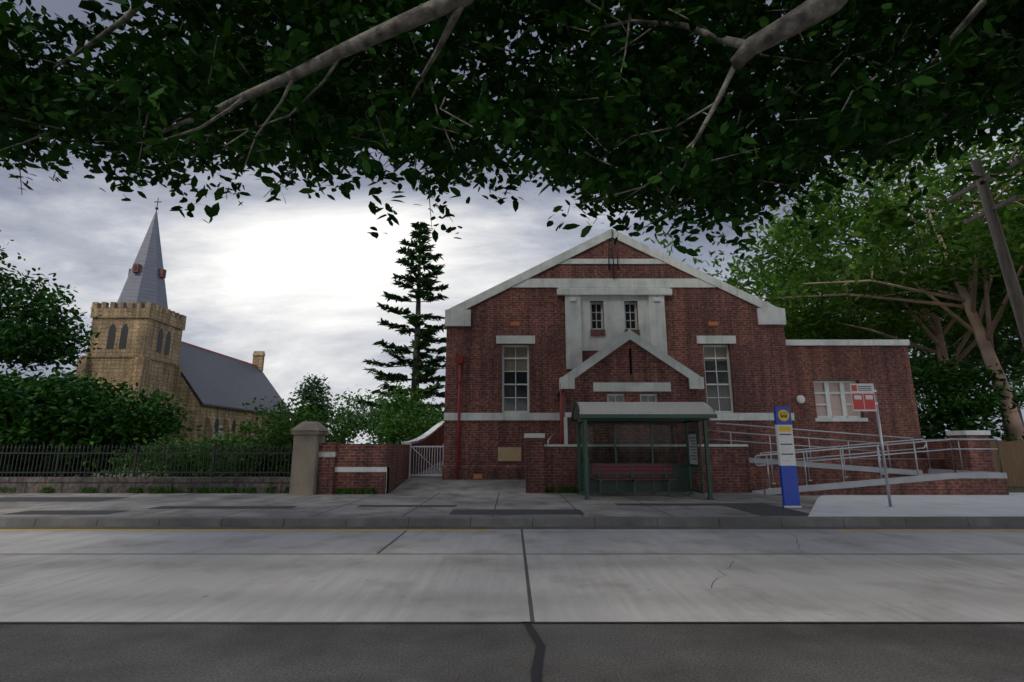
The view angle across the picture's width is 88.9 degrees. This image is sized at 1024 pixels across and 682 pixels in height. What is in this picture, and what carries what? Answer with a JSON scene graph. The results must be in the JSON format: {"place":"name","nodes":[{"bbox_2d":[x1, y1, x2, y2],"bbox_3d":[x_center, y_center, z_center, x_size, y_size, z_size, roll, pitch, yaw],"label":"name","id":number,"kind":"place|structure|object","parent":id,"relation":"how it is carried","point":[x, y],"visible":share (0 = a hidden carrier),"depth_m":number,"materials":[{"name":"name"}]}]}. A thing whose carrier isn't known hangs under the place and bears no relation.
{"place":"outdoors","nodes":[
{"label":"outdoors","id":0,"kind":"place"},
{"bbox_2d":[75,197,289,466],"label":"church","id":1,"kind":"structure","parent":0,"point":[140,341],"depth_m":44.93,"materials":[{"name":"stone"}]},
{"bbox_2d":[213,425,224,439],"bbox_3d":[-14.300,5.404,25.433,0.900,2.550,0.900,0,-12,0],"label":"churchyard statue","id":2,"kind":"object","parent":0,"point":[221,433],"visible":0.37,"depth_m":25.52,"materials":[{"name":"stone"}]},
{"bbox_2d":[352,221,449,438],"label":"norfolk pine tree","id":3,"kind":"object","parent":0,"point":[424,295],"depth_m":40.51,"materials":[{"name":"green plant"}]},
{"bbox_2d":[390,460,525,492],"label":"forecourt path","id":4,"kind":"structure","parent":0,"point":[425,484],"depth_m":17.11,"materials":[{"name":"concrete"}]},
{"bbox_2d":[409,444,443,477],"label":"gate","id":5,"kind":"structure","parent":4,"relation":"on","point":[423,474],"depth_m":18.79,"materials":[{"name":"metal"}]},
{"bbox_2d":[0,493,944,517],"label":"sidewalk","id":6,"kind":"structure","parent":0,"point":[471,505],"depth_m":12.39,"materials":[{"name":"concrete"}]},
{"bbox_2d":[0,485,577,493],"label":"weed foliage","id":7,"kind":"object","parent":6,"relation":"on","point":[364,490],"visible":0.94,"depth_m":15.66,"materials":[{"name":"green plant"}]},
{"bbox_2d":[289,421,328,494],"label":"stone gate pillar","id":8,"kind":"structure","parent":6,"relation":"on","point":[309,436],"depth_m":15.35,"materials":[{"name":"beige stone"}]},
{"bbox_2d":[571,402,716,498],"bbox_3d":[3.640,3.048,14.810,3.669,2.639,2.160,0,-12,0],"label":"bus shelter","id":9,"kind":"object","parent":6,"relation":"on","point":[634,478],"visible":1,"depth_m":15.24,"materials":[{"name":"green paint"}]},
{"bbox_2d":[773,406,801,507],"bbox_3d":[6.420,2.689,12.206,0.400,2.304,0.126,0,-12,0],"label":"bus stop totem","id":10,"kind":"object","parent":6,"relation":"on","point":[787,460],"visible":1,"depth_m":12.16,"materials":[{"name":"blue metal"}]},
{"bbox_2d":[808,493,1023,516],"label":"concrete pavement","id":11,"kind":"structure","parent":6,"relation":"on","point":[1011,505],"depth_m":12.11,"materials":[{"name":"concrete"}]},
{"bbox_2d":[850,383,891,506],"bbox_3d":[8.450,2.421,12.315,0.660,2.874,0.120,0,-12,0],"label":"parking sign post","id":12,"kind":"object","parent":11,"relation":"on","point":[863,397],"visible":0.98,"depth_m":12.46,"materials":[{"name":"metal"}]},
{"bbox_2d":[820,154,1023,347],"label":"utility pole","id":13,"kind":"object","parent":6,"relation":"on","point":[1011,281],"visible":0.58,"depth_m":13.99,"materials":[{"name":"brown"}]},
{"bbox_2d":[0,527,1023,621],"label":"concrete road lanes","id":14,"kind":"structure","parent":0,"point":[821,574],"depth_m":6.27,"materials":[{"name":"grey concrete"}]},
{"bbox_2d":[19,530,799,587],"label":"road hairline cracks","id":15,"kind":"object","parent":14,"relation":"on","point":[598,566],"visible":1,"depth_m":6.90,"materials":[{"name":"concrete"}]},
{"bbox_2d":[0,529,1023,681],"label":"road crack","id":16,"kind":"object","parent":14,"relation":"on","point":[536,668],"visible":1,"depth_m":4.54,"materials":[{"name":"black asphalt"}]},
{"bbox_2d":[0,529,1023,681],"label":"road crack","id":17,"kind":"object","parent":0,"point":[505,652],"depth_m":3.90,"materials":[{"name":"black asphalt"}]},
{"bbox_2d":[0,0,1023,443],"label":"sky","id":18,"kind":"structure","parent":0,"point":[300,281],"materials":[{"name":"white"}]},
{"bbox_2d":[61,466,1023,526],"bbox_3d":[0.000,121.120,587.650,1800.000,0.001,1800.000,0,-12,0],"label":"ground sheet","id":19,"kind":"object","parent":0,"point":[1015,489],"depth_m":27.88,"materials":[{"name":"green plant"}]},
{"bbox_2d":[0,230,110,375],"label":"churchyard tree","id":20,"kind":"object","parent":19,"relation":"on","point":[38,341],"depth_m":30.86,"materials":[{"name":"green plant"}]},
{"bbox_2d":[0,366,201,476],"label":"hedge","id":21,"kind":"object","parent":19,"relation":"on","point":[73,403],"depth_m":22.05,"materials":[{"name":"green plant"}]},
{"bbox_2d":[0,477,290,492],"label":"low stone wall","id":22,"kind":"structure","parent":19,"relation":"on","point":[72,484],"depth_m":15.76,"materials":[{"name":"grey stone"}]},
{"bbox_2d":[0,443,291,476],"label":"iron fence","id":23,"kind":"object","parent":22,"relation":"on","point":[213,461],"visible":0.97,"depth_m":16.09,"materials":[{"name":"black metal"}]},
{"bbox_2d":[83,428,292,476],"bbox_3d":[-11.072,4.984,20.576,8.746,3.040,6.583,0,-12,0],"label":"hedge","id":24,"kind":"object","parent":19,"relation":"on","point":[217,440],"depth_m":19.34,"materials":[{"name":"green plant"}]},
{"bbox_2d":[222,396,377,476],"bbox_3d":[-8.272,4.266,20.680,6.076,4.083,5.151,0,-12,0],"label":"bush","id":25,"kind":"object","parent":19,"relation":"on","point":[283,433],"depth_m":19.90,"materials":[{"name":"green plant"}]},
{"bbox_2d":[288,372,334,423],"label":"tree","id":26,"kind":"object","parent":19,"relation":"on","point":[308,394],"depth_m":61.13,"materials":[{"name":"green plant"}]},
{"bbox_2d":[317,421,443,493],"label":"brick wall","id":27,"kind":"structure","parent":19,"relation":"on","point":[382,468],"depth_m":15.64,"materials":[{"name":"red brick"}]},
{"bbox_2d":[328,382,438,443],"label":"bush","id":28,"kind":"object","parent":19,"relation":"on","point":[370,419],"depth_m":74.99,"materials":[{"name":"green plant"}]},
{"bbox_2d":[358,403,443,443],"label":"leaves","id":29,"kind":"object","parent":19,"relation":"on","point":[439,416],"visible":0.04,"depth_m":80.92,"materials":[{"name":"green plant"}]},
{"bbox_2d":[362,382,444,443],"bbox_3d":[-5.671,5.037,29.499,5.171,5.290,7.909,0,-12,0],"label":"shrub","id":30,"kind":"object","parent":19,"relation":"on","point":[393,432],"depth_m":28.42,"materials":[{"name":"green plant"}]},
{"bbox_2d":[0,517,1023,526],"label":"kerb stones","id":31,"kind":"object","parent":19,"relation":"on","point":[511,521],"visible":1,"depth_m":10.08,"materials":[{"name":"concrete"}]},
{"bbox_2d":[0,0,1023,231],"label":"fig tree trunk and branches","id":32,"kind":"object","parent":19,"relation":"on","point":[807,14],"visible":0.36,"depth_m":5.07,"materials":[{"name":"grey plant"}]},
{"bbox_2d":[0,0,1023,266],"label":"tree canopy","id":33,"kind":"object","parent":32,"relation":"on","point":[548,120],"visible":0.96,"depth_m":5.83,"materials":[{"name":"green plant"}]},
{"bbox_2d":[74,0,991,177],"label":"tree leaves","id":34,"kind":"object","parent":32,"relation":"attached to","point":[83,4],"visible":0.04,"depth_m":11.02,"materials":[{"name":"green plant"}]},
{"bbox_2d":[442,229,794,479],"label":"building trim","id":35,"kind":"structure","parent":19,"relation":"on","point":[647,295],"depth_m":19.55,"materials":[{"name":"white paint"}]},
{"bbox_2d":[607,229,618,278],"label":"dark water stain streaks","id":36,"kind":"object","parent":35,"relation":"attached to","point":[613,256],"visible":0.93,"depth_m":19.90,"materials":[{"name":"black paint"}]},
{"bbox_2d":[559,340,702,443],"bbox_3d":[3.910,2.481,17.864,4.380,5.260,2.000,0,-12,0],"label":"brick porch","id":37,"kind":"object","parent":19,"relation":"on","point":[614,366],"visible":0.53,"depth_m":17.01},
{"bbox_2d":[557,329,703,443],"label":"porch trim","id":38,"kind":"structure","parent":37,"relation":"attached to","point":[567,381],"depth_m":17.05,"materials":[{"name":"grey paint"}]},
{"bbox_2d":[607,394,656,401],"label":"porch windows","id":39,"kind":"structure","parent":37,"relation":"in","point":[621,397],"depth_m":17.16,"materials":[{"name":"grey glass"}]},
{"bbox_2d":[524,433,751,492],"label":"brick wall","id":40,"kind":"structure","parent":19,"relation":"on","point":[550,465],"depth_m":16.05,"materials":[{"name":"red brick"}]},
{"bbox_2d":[643,226,932,351],"bbox_3d":[19.174,0.819,38.362,20.382,17.154,14.537,0,-12,0],"label":"tree","id":41,"kind":"object","parent":19,"relation":"on","point":[798,330],"depth_m":35.00,"materials":[{"name":"green plant"}]},
{"bbox_2d":[787,311,858,339],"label":"round tree","id":42,"kind":"object","parent":19,"relation":"on","point":[822,339],"visible":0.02,"depth_m":41.24,"materials":[{"name":"green plant"}]},
{"bbox_2d":[786,346,924,458],"bbox_3d":[12.495,4.011,25.334,4.690,5.240,12.750,0,-12,0],"label":"brick annex","id":43,"kind":"object","parent":19,"relation":"on","point":[894,386],"visible":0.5,"depth_m":19.22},
{"bbox_2d":[813,381,860,417],"bbox_3d":[12.000,2.169,19.387,1.700,1.380,0.140,0,-12,0],"label":"annex window","id":44,"kind":"structure","parent":43,"relation":"in","point":[833,399],"depth_m":19.40,"materials":[{"name":"white wood"}]},
{"bbox_2d":[785,340,909,421],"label":"building trim","id":45,"kind":"structure","parent":43,"relation":"attached to","point":[800,399],"depth_m":19.56,"materials":[{"name":"grey paint"}]},
{"bbox_2d":[726,94,1023,440],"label":"tree","id":46,"kind":"object","parent":19,"relation":"on","point":[868,227],"depth_m":24.60,"materials":[{"name":"green plant"}]},
{"bbox_2d":[749,458,1008,494],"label":"access ramp","id":47,"kind":"structure","parent":19,"relation":"on","point":[862,475],"depth_m":15.16,"materials":[{"name":"brick"}]},
{"bbox_2d":[702,422,1004,488],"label":"ramp handrails","id":48,"kind":"object","parent":47,"relation":"on","point":[848,448],"visible":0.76,"depth_m":16.54,"materials":[{"name":"metal"}]},
{"bbox_2d":[756,166,1023,429],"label":"tree","id":49,"kind":"object","parent":19,"relation":"on","point":[895,305],"depth_m":31.81,"materials":[{"name":"green plant"}]},
{"bbox_2d":[779,242,1019,390],"bbox_3d":[29.770,0.693,41.288,20.710,18.506,19.855,0,-12,0],"label":"tree","id":50,"kind":"object","parent":19,"relation":"on","point":[944,325],"depth_m":37.06,"materials":[{"name":"green plant"}]},
{"bbox_2d":[841,316,986,394],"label":"tree leaves","id":51,"kind":"object","parent":19,"relation":"on","point":[919,361],"visible":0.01,"depth_m":47.25,"materials":[{"name":"green plant"}]},
{"bbox_2d":[851,299,1023,440],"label":"distant tree","id":52,"kind":"object","parent":19,"relation":"on","point":[1013,352],"depth_m":39.66,"materials":[{"name":"green plant"}]},
{"bbox_2d":[921,430,994,471],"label":"brick boundary wall","id":53,"kind":"structure","parent":19,"relation":"on","point":[977,460],"depth_m":16.49,"materials":[{"name":"red brick"}]},
{"bbox_2d":[910,345,1023,441],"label":"yard shrub","id":54,"kind":"object","parent":19,"relation":"on","point":[960,406],"depth_m":23.03,"materials":[{"name":"green plant"}]},
{"bbox_2d":[916,338,1023,404],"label":"distant tree","id":55,"kind":"object","parent":19,"relation":"on","point":[1013,378],"visible":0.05,"depth_m":47.01,"materials":[{"name":"green plant"}]},
{"bbox_2d":[924,353,1023,426],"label":"distant tree","id":56,"kind":"object","parent":19,"relation":"on","point":[1015,394],"depth_m":73.63,"materials":[{"name":"green plant"}]},
{"bbox_2d":[932,144,1023,338],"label":"tree leaves","id":57,"kind":"object","parent":19,"relation":"on","point":[1020,224],"visible":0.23,"depth_m":25.71,"materials":[{"name":"green plant"}]},
{"bbox_2d":[944,280,1016,338],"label":"tree leaves","id":58,"kind":"object","parent":19,"relation":"on","point":[998,326],"visible":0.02,"depth_m":34.64,"materials":[{"name":"green plant"}]},
{"bbox_2d":[983,237,1023,305],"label":"tree leaves","id":59,"kind":"object","parent":19,"relation":"on","point":[1019,278],"visible":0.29,"depth_m":21.69,"materials":[{"name":"green plant"}]},
{"bbox_2d":[990,440,1023,486],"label":"wooden fence","id":60,"kind":"object","parent":19,"relation":"on","point":[1011,453],"visible":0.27,"depth_m":20.48,"materials":[{"name":"brown wood"}]},
{"bbox_2d":[443,238,797,464],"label":"brick building","id":61,"kind":"structure","parent":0,"point":[760,380],"depth_m":19.30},
{"bbox_2d":[456,356,562,479],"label":"drainpipes","id":62,"kind":"object","parent":61,"relation":"attached to","point":[460,360],"visible":0.86,"depth_m":18.55,"materials":[{"name":"metal"}]},
{"bbox_2d":[502,302,733,412],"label":"windows","id":63,"kind":"structure","parent":61,"relation":"in","point":[515,378],"depth_m":19.35,"materials":[{"name":"glass"}]}
]}

